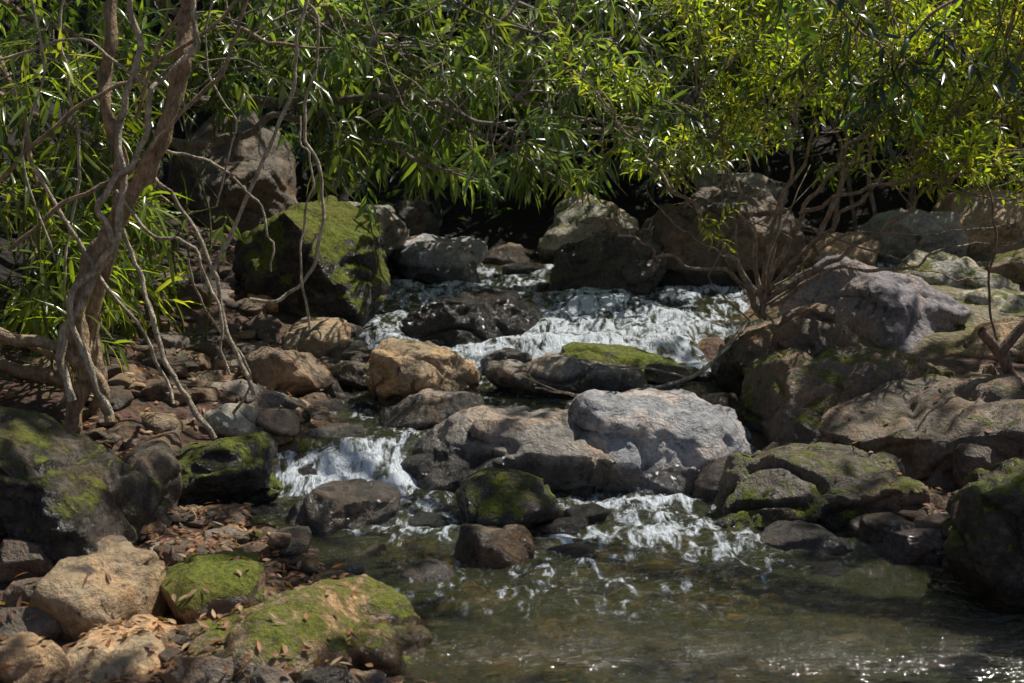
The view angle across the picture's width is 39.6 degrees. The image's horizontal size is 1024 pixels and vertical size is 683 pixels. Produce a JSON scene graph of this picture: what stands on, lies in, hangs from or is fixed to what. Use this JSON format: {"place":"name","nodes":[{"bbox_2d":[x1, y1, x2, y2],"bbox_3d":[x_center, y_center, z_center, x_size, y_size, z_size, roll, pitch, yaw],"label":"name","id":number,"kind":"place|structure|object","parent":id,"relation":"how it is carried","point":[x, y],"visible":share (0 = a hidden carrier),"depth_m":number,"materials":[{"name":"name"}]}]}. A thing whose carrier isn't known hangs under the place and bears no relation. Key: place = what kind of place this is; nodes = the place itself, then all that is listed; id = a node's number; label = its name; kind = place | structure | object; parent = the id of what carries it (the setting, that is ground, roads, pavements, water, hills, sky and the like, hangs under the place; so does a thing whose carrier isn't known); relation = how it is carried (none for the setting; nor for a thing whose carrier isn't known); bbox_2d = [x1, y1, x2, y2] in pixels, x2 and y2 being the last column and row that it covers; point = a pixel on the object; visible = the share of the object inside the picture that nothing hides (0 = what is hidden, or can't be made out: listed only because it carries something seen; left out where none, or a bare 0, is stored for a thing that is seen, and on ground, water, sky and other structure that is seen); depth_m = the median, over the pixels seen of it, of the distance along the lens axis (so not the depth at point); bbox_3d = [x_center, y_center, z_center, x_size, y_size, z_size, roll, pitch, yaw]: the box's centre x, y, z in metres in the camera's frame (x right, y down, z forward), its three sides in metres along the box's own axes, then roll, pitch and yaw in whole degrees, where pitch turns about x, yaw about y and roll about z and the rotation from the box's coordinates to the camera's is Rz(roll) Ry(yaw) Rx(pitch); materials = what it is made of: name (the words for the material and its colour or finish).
{"place":"outdoors","nodes":[
{"label":"outdoors","id":0,"kind":"place"},
{"bbox_2d":[0,0,1023,682],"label":"ground","id":1,"kind":"structure","parent":0,"point":[526,226],"depth_m":10.21,"materials":[{"name":"brown soil"}]},
{"bbox_2d":[2,577,42,606],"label":"rock","id":2,"kind":"object","parent":1,"relation":"on","point":[10,597],"visible":0.36,"depth_m":5.34,"materials":[{"name":"grey stone"}]},
{"bbox_2d":[0,538,54,582],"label":"rock","id":3,"kind":"object","parent":1,"relation":"on","point":[20,556],"visible":0.63,"depth_m":5.68,"materials":[{"name":"grey stone"}]},
{"bbox_2d":[0,606,63,641],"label":"rock","id":4,"kind":"object","parent":1,"relation":"on","point":[46,625],"visible":0.53,"depth_m":5.09,"materials":[{"name":"grey stone"}]},
{"bbox_2d":[0,631,69,682],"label":"rock","id":5,"kind":"object","parent":1,"relation":"on","point":[21,654],"visible":0.94,"depth_m":4.69,"materials":[{"name":"beige stone"}]},
{"bbox_2d":[0,406,170,564],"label":"mossy boulder","id":6,"kind":"object","parent":1,"relation":"on","point":[69,493],"visible":0.73,"depth_m":5.92,"materials":[{"name":"grey stone"}]},
{"bbox_2d":[30,541,169,642],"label":"boulder","id":7,"kind":"object","parent":1,"relation":"on","point":[69,600],"visible":0.53,"depth_m":5.21,"materials":[{"name":"beige stone"}]},
{"bbox_2d":[85,535,127,554],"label":"rock","id":8,"kind":"object","parent":1,"relation":"on","point":[105,541],"visible":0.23,"depth_m":5.85,"materials":[{"name":"beige stone"}]},
{"bbox_2d":[63,623,164,682],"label":"boulder","id":9,"kind":"object","parent":1,"relation":"on","point":[135,656],"visible":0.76,"depth_m":4.79,"materials":[{"name":"beige stone"}]},
{"bbox_2d":[0,0,268,388],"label":"bamboo","id":10,"kind":"object","parent":1,"relation":"on","point":[39,323],"visible":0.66,"depth_m":8.17,"materials":[{"name":"green plant"}]},
{"bbox_2d":[121,614,179,646],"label":"rock","id":11,"kind":"object","parent":1,"relation":"on","point":[152,626],"visible":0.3,"depth_m":5.11,"materials":[{"name":"beige stone"}]},
{"bbox_2d":[122,440,182,509],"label":"boulder","id":12,"kind":"object","parent":1,"relation":"on","point":[158,461],"visible":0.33,"depth_m":6.74,"materials":[{"name":"grey stone"}]},
{"bbox_2d":[0,0,325,439],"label":"liana tree","id":13,"kind":"object","parent":1,"relation":"on","point":[78,347],"visible":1,"depth_m":7.26,"materials":[{"name":"brown plant"}]},
{"bbox_2d":[139,411,189,433],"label":"rock","id":14,"kind":"object","parent":1,"relation":"on","point":[160,423],"visible":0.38,"depth_m":7.58,"materials":[{"name":"beige stone"}]},
{"bbox_2d":[164,655,234,682],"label":"rock","id":15,"kind":"object","parent":1,"relation":"on","point":[204,669],"visible":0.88,"depth_m":4.68,"materials":[{"name":"grey stone"}]},
{"bbox_2d":[197,227,214,237],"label":"rock","id":16,"kind":"object","parent":1,"relation":"on","point":[204,230],"visible":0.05,"depth_m":12.91,"materials":[{"name":"grey stone"}]},
{"bbox_2d":[160,550,266,623],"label":"mossy boulder","id":17,"kind":"object","parent":1,"relation":"on","point":[223,581],"visible":0.62,"depth_m":5.37,"materials":[{"name":"green plant"}]},
{"bbox_2d":[194,369,242,382],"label":"rock","id":18,"kind":"object","parent":1,"relation":"on","point":[212,375],"visible":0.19,"depth_m":8.98,"materials":[{"name":"brown stone"}]},
{"bbox_2d":[175,431,283,505],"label":"mossy boulder","id":19,"kind":"object","parent":1,"relation":"on","point":[241,469],"visible":0.66,"depth_m":7.01,"materials":[{"name":"stone"}]},
{"bbox_2d":[167,108,297,234],"bbox_3d":[-2.738,-1.474,14.072,1.306,1.769,1.852,-3,8,-23],"label":"boulder","id":20,"kind":"object","parent":1,"relation":"on","point":[274,191],"visible":0.45,"depth_m":13.40,"materials":[{"name":"grey stone"}]},
{"bbox_2d":[203,401,273,436],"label":"rock","id":21,"kind":"object","parent":1,"relation":"on","point":[223,420],"visible":0.38,"depth_m":7.76,"materials":[{"name":"grey stone"}]},
{"bbox_2d":[0,0,512,339],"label":"bank shrub","id":22,"kind":"object","parent":1,"relation":"on","point":[330,66],"visible":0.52,"depth_m":9.48,"materials":[{"name":"green plant"}]},
{"bbox_2d":[207,379,306,409],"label":"rock","id":23,"kind":"object","parent":1,"relation":"on","point":[271,398],"visible":0.28,"depth_m":8.38,"materials":[{"name":"grey stone"}]},
{"bbox_2d":[235,664,293,682],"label":"rock","id":24,"kind":"object","parent":1,"relation":"on","point":[262,674],"visible":0.97,"depth_m":4.66,"materials":[{"name":"grey stone"}]},
{"bbox_2d":[251,502,286,527],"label":"rock","id":25,"kind":"object","parent":1,"relation":"on","point":[264,510],"visible":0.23,"depth_m":7.10,"materials":[{"name":"grey stone"}]},
{"bbox_2d":[242,346,333,397],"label":"rock","id":26,"kind":"object","parent":1,"relation":"on","point":[294,374],"visible":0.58,"depth_m":8.90,"materials":[{"name":"brown stone"}]},
{"bbox_2d":[287,440,308,455],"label":"rock","id":27,"kind":"object","parent":1,"relation":"on","point":[294,446],"visible":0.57,"depth_m":7.80,"materials":[{"name":"green stone"}]},
{"bbox_2d":[299,576,311,582],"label":"rock","id":28,"kind":"object","parent":1,"relation":"on","point":[302,579],"visible":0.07,"depth_m":5.90,"materials":[{"name":"stone"}]},
{"bbox_2d":[180,574,431,682],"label":"mossy boulder","id":29,"kind":"object","parent":1,"relation":"on","point":[365,611],"visible":0.88,"depth_m":4.94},
{"bbox_2d":[232,195,390,328],"bbox_3d":[-1.547,-0.427,11.243,1.206,1.438,1.233,0,8,0],"label":"mossy boulder","id":30,"kind":"object","parent":1,"relation":"on","point":[348,280],"visible":0.77,"depth_m":10.77,"materials":[{"name":"green stone"}]},
{"bbox_2d":[282,317,351,360],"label":"rock","id":31,"kind":"object","parent":1,"relation":"on","point":[326,337],"visible":0.45,"depth_m":10.18,"materials":[{"name":"brown stone"}]},
{"bbox_2d":[295,663,352,682],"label":"rock","id":32,"kind":"object","parent":1,"relation":"on","point":[333,673],"visible":1,"depth_m":4.65,"materials":[{"name":"grey stone"}]},
{"bbox_2d":[324,378,342,398],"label":"rock","id":33,"kind":"object","parent":1,"relation":"on","point":[333,389],"visible":0.26,"depth_m":9.12,"materials":[{"name":"grey stone"}]},
{"bbox_2d":[305,423,365,455],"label":"rock","id":34,"kind":"object","parent":1,"relation":"on","point":[333,431],"visible":0.41,"depth_m":8.06,"materials":[{"name":"grey stone"}]},
{"bbox_2d":[20,0,662,225],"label":"leaning tree","id":35,"kind":"object","parent":1,"relation":"on","point":[444,133],"visible":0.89,"depth_m":10.08,"materials":[{"name":"green plant"}]},
{"bbox_2d":[284,478,399,561],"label":"wet boulder","id":36,"kind":"object","parent":1,"relation":"on","point":[327,509],"visible":0.82,"depth_m":6.84,"materials":[{"name":"grey stone"}]},
{"bbox_2d":[331,561,366,575],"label":"rock","id":37,"kind":"object","parent":1,"relation":"on","point":[357,568],"visible":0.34,"depth_m":6.07,"materials":[{"name":"grey stone"}]},
{"bbox_2d":[349,340,369,349],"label":"rock","id":38,"kind":"object","parent":1,"relation":"on","point":[362,343],"visible":0.22,"depth_m":10.39,"materials":[{"name":"grey stone"}]},
{"bbox_2d":[345,402,377,429],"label":"rock","id":39,"kind":"object","parent":1,"relation":"on","point":[362,406],"visible":0.69,"depth_m":8.88,"materials":[{"name":"grey stone"}]},
{"bbox_2d":[348,201,408,257],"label":"boulder","id":40,"kind":"object","parent":1,"relation":"on","point":[395,231],"visible":0.12,"depth_m":12.78,"materials":[{"name":"grey stone"}]},
{"bbox_2d":[364,315,404,338],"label":"wet boulder","id":41,"kind":"object","parent":1,"relation":"on","point":[386,320],"visible":0.15,"depth_m":10.97,"materials":[{"name":"grey stone"}]},
{"bbox_2d":[393,196,439,236],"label":"boulder","id":42,"kind":"object","parent":1,"relation":"on","point":[417,219],"visible":0.47,"depth_m":14.28,"materials":[{"name":"grey stone"}]},
{"bbox_2d":[363,337,482,411],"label":"boulder","id":43,"kind":"object","parent":1,"relation":"on","point":[396,370],"visible":0.62,"depth_m":8.84,"materials":[{"name":"brown stone"}]},
{"bbox_2d":[387,233,487,300],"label":"boulder","id":44,"kind":"object","parent":1,"relation":"on","point":[429,258],"visible":0.78,"depth_m":12.80,"materials":[{"name":"grey stone"}]},
{"bbox_2d":[401,288,555,373],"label":"wet boulder","id":45,"kind":"object","parent":1,"relation":"on","point":[479,316],"visible":0.51,"depth_m":10.69,"materials":[{"name":"grey stone"}]},
{"bbox_2d":[12,245,949,682],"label":"river cobbles","id":46,"kind":"object","parent":1,"relation":"on","point":[272,421],"visible":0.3,"depth_m":7.82,"materials":[{"name":"brown stone"}]},
{"bbox_2d":[477,242,539,284],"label":"boulder","id":47,"kind":"object","parent":1,"relation":"on","point":[503,254],"visible":0.48,"depth_m":13.66,"materials":[{"name":"stone"}]},
{"bbox_2d":[0,194,1023,682],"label":"river stones","id":48,"kind":"object","parent":1,"relation":"on","point":[376,676],"visible":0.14,"depth_m":6.09,"materials":[{"name":"brown stone"}]},
{"bbox_2d":[0,320,1023,682],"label":"leaf litter","id":49,"kind":"object","parent":1,"relation":"on","point":[238,606],"visible":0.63,"depth_m":5.39,"materials":[{"name":"brown plant"}]},
{"bbox_2d":[409,405,615,521],"bbox_3d":[0.059,0.704,7.920,1.270,0.700,0.941,0,8,0],"label":"smooth boulder","id":50,"kind":"object","parent":1,"relation":"on","point":[554,449],"visible":0.55,"depth_m":7.56,"materials":[{"name":"grey stone"}]},
{"bbox_2d":[400,453,435,501],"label":"rock","id":51,"kind":"object","parent":50,"relation":"on","point":[418,466],"visible":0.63,"depth_m":7.70,"materials":[{"name":"grey stone"}]},
{"bbox_2d":[500,261,544,291],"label":"rock","id":52,"kind":"object","parent":1,"relation":"on","point":[521,267],"visible":0.81,"depth_m":13.10,"materials":[{"name":"grey stone"}]},
{"bbox_2d":[24,0,1023,227],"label":"background foliage","id":53,"kind":"object","parent":1,"relation":"on","point":[440,214],"visible":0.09,"depth_m":15.22,"materials":[{"name":"green plant"}]},
{"bbox_2d":[175,0,876,214],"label":"overhanging tree","id":54,"kind":"object","parent":1,"relation":"on","point":[519,75],"visible":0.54,"depth_m":12.18,"materials":[{"name":"green plant"}]},
{"bbox_2d":[485,352,647,409],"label":"boulder","id":55,"kind":"object","parent":1,"relation":"on","point":[567,373],"visible":0.5,"depth_m":9.11,"materials":[{"name":"grey stone"}]},
{"bbox_2d":[537,192,638,275],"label":"mossy boulder","id":56,"kind":"object","parent":1,"relation":"on","point":[574,220],"visible":0.45,"depth_m":13.51,"materials":[{"name":"grey stone"}]},
{"bbox_2d":[548,228,666,312],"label":"wet boulder","id":57,"kind":"object","parent":1,"relation":"on","point":[614,261],"visible":0.73,"depth_m":12.22,"materials":[{"name":"grey stone"}]},
{"bbox_2d":[560,342,680,371],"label":"mossy rock","id":58,"kind":"object","parent":1,"relation":"on","point":[610,353],"visible":0.36,"depth_m":9.92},
{"bbox_2d":[555,388,751,527],"bbox_3d":[0.739,0.651,8.052,1.141,0.846,1.190,-5,9,-35],"label":"smooth boulder","id":59,"kind":"object","parent":1,"relation":"on","point":[654,442],"visible":0.56,"depth_m":7.59,"materials":[{"name":"grey stone"}]},
{"bbox_2d":[522,320,749,396],"bbox_3d":[0.780,0.111,8.660,1.984,0.341,0.264,-8,11,-44],"label":"fallen branch","id":60,"kind":"object","parent":59,"relation":"on","point":[733,338],"visible":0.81,"depth_m":8.81,"materials":[{"name":"brown wood"}]},
{"bbox_2d":[697,393,737,408],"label":"rock","id":61,"kind":"object","parent":1,"relation":"on","point":[727,399],"visible":0.3,"depth_m":8.91,"materials":[{"name":"stone"}]},
{"bbox_2d":[690,452,749,518],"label":"boulder","id":62,"kind":"object","parent":1,"relation":"on","point":[706,484],"visible":0.29,"depth_m":7.43,"materials":[{"name":"grey stone"}]},
{"bbox_2d":[641,181,805,315],"bbox_3d":[1.872,-0.765,12.898,1.498,1.383,1.213,0,8,0],"label":"boulder","id":63,"kind":"object","parent":1,"relation":"on","point":[686,248],"visible":0.54,"depth_m":12.42,"materials":[{"name":"stone"}]},
{"bbox_2d":[693,167,788,206],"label":"rock","id":64,"kind":"object","parent":1,"relation":"on","point":[774,188],"visible":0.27,"depth_m":13.67,"materials":[{"name":"grey stone"}]},
{"bbox_2d":[505,0,1023,323],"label":"riverside bush","id":65,"kind":"object","parent":1,"relation":"on","point":[922,171],"visible":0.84,"depth_m":8.97,"materials":[{"name":"green plant"}]},
{"bbox_2d":[706,303,860,396],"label":"boulder","id":66,"kind":"object","parent":1,"relation":"on","point":[813,328],"visible":0.45,"depth_m":9.07,"materials":[{"name":"stone"}]},
{"bbox_2d":[693,442,930,566],"bbox_3d":[1.440,0.868,7.085,1.104,0.698,0.752,0,8,0],"label":"flat boulder","id":67,"kind":"object","parent":1,"relation":"on","point":[832,487],"visible":0.69,"depth_m":6.86,"materials":[{"name":"grey stone"}]},
{"bbox_2d":[630,0,1023,233],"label":"flowering shrub","id":68,"kind":"object","parent":1,"relation":"on","point":[982,16],"visible":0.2,"depth_m":13.89,"materials":[{"name":"green plant"}]},
{"bbox_2d":[804,231,880,267],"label":"rock","id":69,"kind":"object","parent":1,"relation":"on","point":[866,257],"visible":0.41,"depth_m":12.85,"materials":[{"name":"stone"}]},
{"bbox_2d":[740,345,955,444],"bbox_3d":[2.031,0.490,8.479,1.400,0.977,1.227,-3,8,-21],"label":"flat boulder","id":70,"kind":"object","parent":1,"relation":"on","point":[778,391],"visible":0.46,"depth_m":8.10,"materials":[{"name":"grey stone"}]},
{"bbox_2d":[778,255,971,351],"bbox_3d":[2.804,-0.132,10.908,1.240,1.059,1.379,-5,9,-34],"label":"boulder","id":71,"kind":"object","parent":1,"relation":"on","point":[890,310],"visible":0.47,"depth_m":10.40,"materials":[{"name":"grey stone"}]},
{"bbox_2d":[846,512,915,550],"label":"rock","id":72,"kind":"object","parent":1,"relation":"on","point":[874,528],"visible":0.71,"depth_m":6.58,"materials":[{"name":"grey stone"}]},
{"bbox_2d":[878,527,944,587],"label":"rock","id":73,"kind":"object","parent":1,"relation":"on","point":[912,546],"visible":0.78,"depth_m":6.30,"materials":[{"name":"grey stone"}]},
{"bbox_2d":[855,208,968,261],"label":"rock","id":74,"kind":"object","parent":1,"relation":"on","point":[903,246],"visible":0.59,"depth_m":13.13,"materials":[{"name":"grey stone"}]},
{"bbox_2d":[819,363,1023,488],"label":"flat boulder","id":75,"kind":"object","parent":1,"relation":"on","point":[906,411],"visible":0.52,"depth_m":7.45,"materials":[{"name":"grey stone"}]},
{"bbox_2d":[976,180,1023,384],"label":"driftwood","id":76,"kind":"object","parent":75,"relation":"on","point":[997,349],"visible":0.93,"depth_m":7.65,"materials":[{"name":"brown wood"}]},
{"bbox_2d":[930,492,944,505],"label":"rock","id":77,"kind":"object","parent":1,"relation":"on","point":[936,499],"visible":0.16,"depth_m":6.89,"materials":[{"name":"brown stone"}]},
{"bbox_2d":[891,250,1019,291],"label":"rock","id":78,"kind":"object","parent":1,"relation":"on","point":[955,267],"visible":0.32,"depth_m":11.94,"materials":[{"name":"grey stone"}]},
{"bbox_2d":[931,188,1023,257],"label":"rock","id":79,"kind":"object","parent":1,"relation":"on","point":[1011,218],"visible":0.44,"depth_m":13.28,"materials":[{"name":"grey stone"}]},
{"bbox_2d":[952,443,1008,489],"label":"rock","id":80,"kind":"object","parent":1,"relation":"on","point":[969,457],"visible":0.6,"depth_m":7.06,"materials":[{"name":"grey stone"}]},
{"bbox_2d":[939,456,1023,624],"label":"mossy boulder","id":81,"kind":"object","parent":1,"relation":"on","point":[982,530],"visible":0.91,"depth_m":5.65,"materials":[{"name":"grey stone"}]},
{"bbox_2d":[945,287,1023,312],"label":"rock","id":82,"kind":"object","parent":1,"relation":"on","point":[1004,299],"visible":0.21,"depth_m":11.14,"materials":[{"name":"grey stone"}]},
{"bbox_2d":[961,315,1023,361],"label":"rock","id":83,"kind":"object","parent":1,"relation":"on","point":[975,345],"visible":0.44,"depth_m":9.81,"materials":[{"name":"brown stone"}]},
{"bbox_2d":[984,248,1023,286],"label":"rock","id":84,"kind":"object","parent":1,"relation":"on","point":[1009,265],"visible":0.51,"depth_m":12.08,"materials":[{"name":"stone"}]},
{"bbox_2d":[254,259,1023,682],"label":"stream","id":85,"kind":"structure","parent":0,"point":[364,463],"depth_m":6.67,"materials":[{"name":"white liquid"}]},
{"bbox_2d":[329,361,367,392],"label":"rock","id":86,"kind":"object","parent":85,"relation":"on","point":[351,375],"visible":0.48,"depth_m":9.32,"materials":[{"name":"grey stone"}]},
{"bbox_2d":[345,544,399,583],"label":"rock","id":87,"kind":"object","parent":85,"relation":"in","point":[377,550],"visible":0.63,"depth_m":6.37,"materials":[{"name":"grey stone"}]},
{"bbox_2d":[407,511,449,540],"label":"rock","id":88,"kind":"object","parent":85,"relation":"in","point":[426,519],"visible":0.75,"depth_m":6.92,"materials":[{"name":"grey stone"}]},
{"bbox_2d":[400,559,460,606],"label":"rock","id":89,"kind":"object","parent":85,"relation":"in","point":[430,572],"visible":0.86,"depth_m":6.00,"materials":[{"name":"grey stone"}]},
{"bbox_2d":[379,388,485,437],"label":"boulder","id":90,"kind":"object","parent":85,"relation":"in","point":[426,409],"visible":0.66,"depth_m":8.42,"materials":[{"name":"grey stone"}]},
{"bbox_2d":[453,523,534,595],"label":"boulder","id":91,"kind":"object","parent":85,"relation":"in","point":[482,548],"visible":0.81,"depth_m":6.23,"materials":[{"name":"brown stone"}]},
{"bbox_2d":[480,347,531,371],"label":"rock","id":92,"kind":"object","parent":85,"relation":"in","point":[505,353],"visible":0.48,"depth_m":9.97,"materials":[{"name":"grey stone"}]},
{"bbox_2d":[455,467,563,533],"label":"mossy boulder","id":93,"kind":"object","parent":85,"relation":"in","point":[497,497],"visible":0.77,"depth_m":6.83,"materials":[{"name":"green stone"}]},
{"bbox_2d":[531,516,588,543],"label":"rock","id":94,"kind":"object","parent":85,"relation":"in","point":[574,526],"visible":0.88,"depth_m":6.81,"materials":[{"name":"grey stone"}]},
{"bbox_2d":[545,543,598,568],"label":"rock","id":95,"kind":"object","parent":85,"relation":"in","point":[574,550],"visible":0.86,"depth_m":6.43,"materials":[{"name":"grey stone"}]},
{"bbox_2d":[563,503,609,525],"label":"rock","id":96,"kind":"object","parent":85,"relation":"on","point":[593,513],"visible":0.72,"depth_m":7.03,"materials":[{"name":"grey stone"}]},
{"bbox_2d":[644,363,699,390],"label":"rock","id":97,"kind":"object","parent":85,"relation":"in","point":[655,378],"visible":0.6,"depth_m":9.62,"materials":[{"name":"grey stone"}]},
{"bbox_2d":[759,520,856,568],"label":"rock","id":98,"kind":"object","parent":85,"relation":"on","point":[816,541],"visible":0.89,"depth_m":6.47,"materials":[{"name":"grey stone"}]},
{"bbox_2d":[801,562,846,593],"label":"rock","id":99,"kind":"object","parent":85,"relation":"in","point":[830,569],"visible":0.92,"depth_m":6.04,"materials":[{"name":"grey stone"}]},
{"bbox_3d":[1.279,-3.765,7.867,15.045,7.527,10.252,0,8,0],"label":"canopy tree","id":100,"kind":"object","parent":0,"visible":0},
{"bbox_2d":[770,0,1022,164],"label":"hanging branch","id":101,"kind":"object","parent":100,"relation":"attached to","point":[873,87],"visible":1,"depth_m":6.24,"materials":[{"name":"green plant"}]}
]}

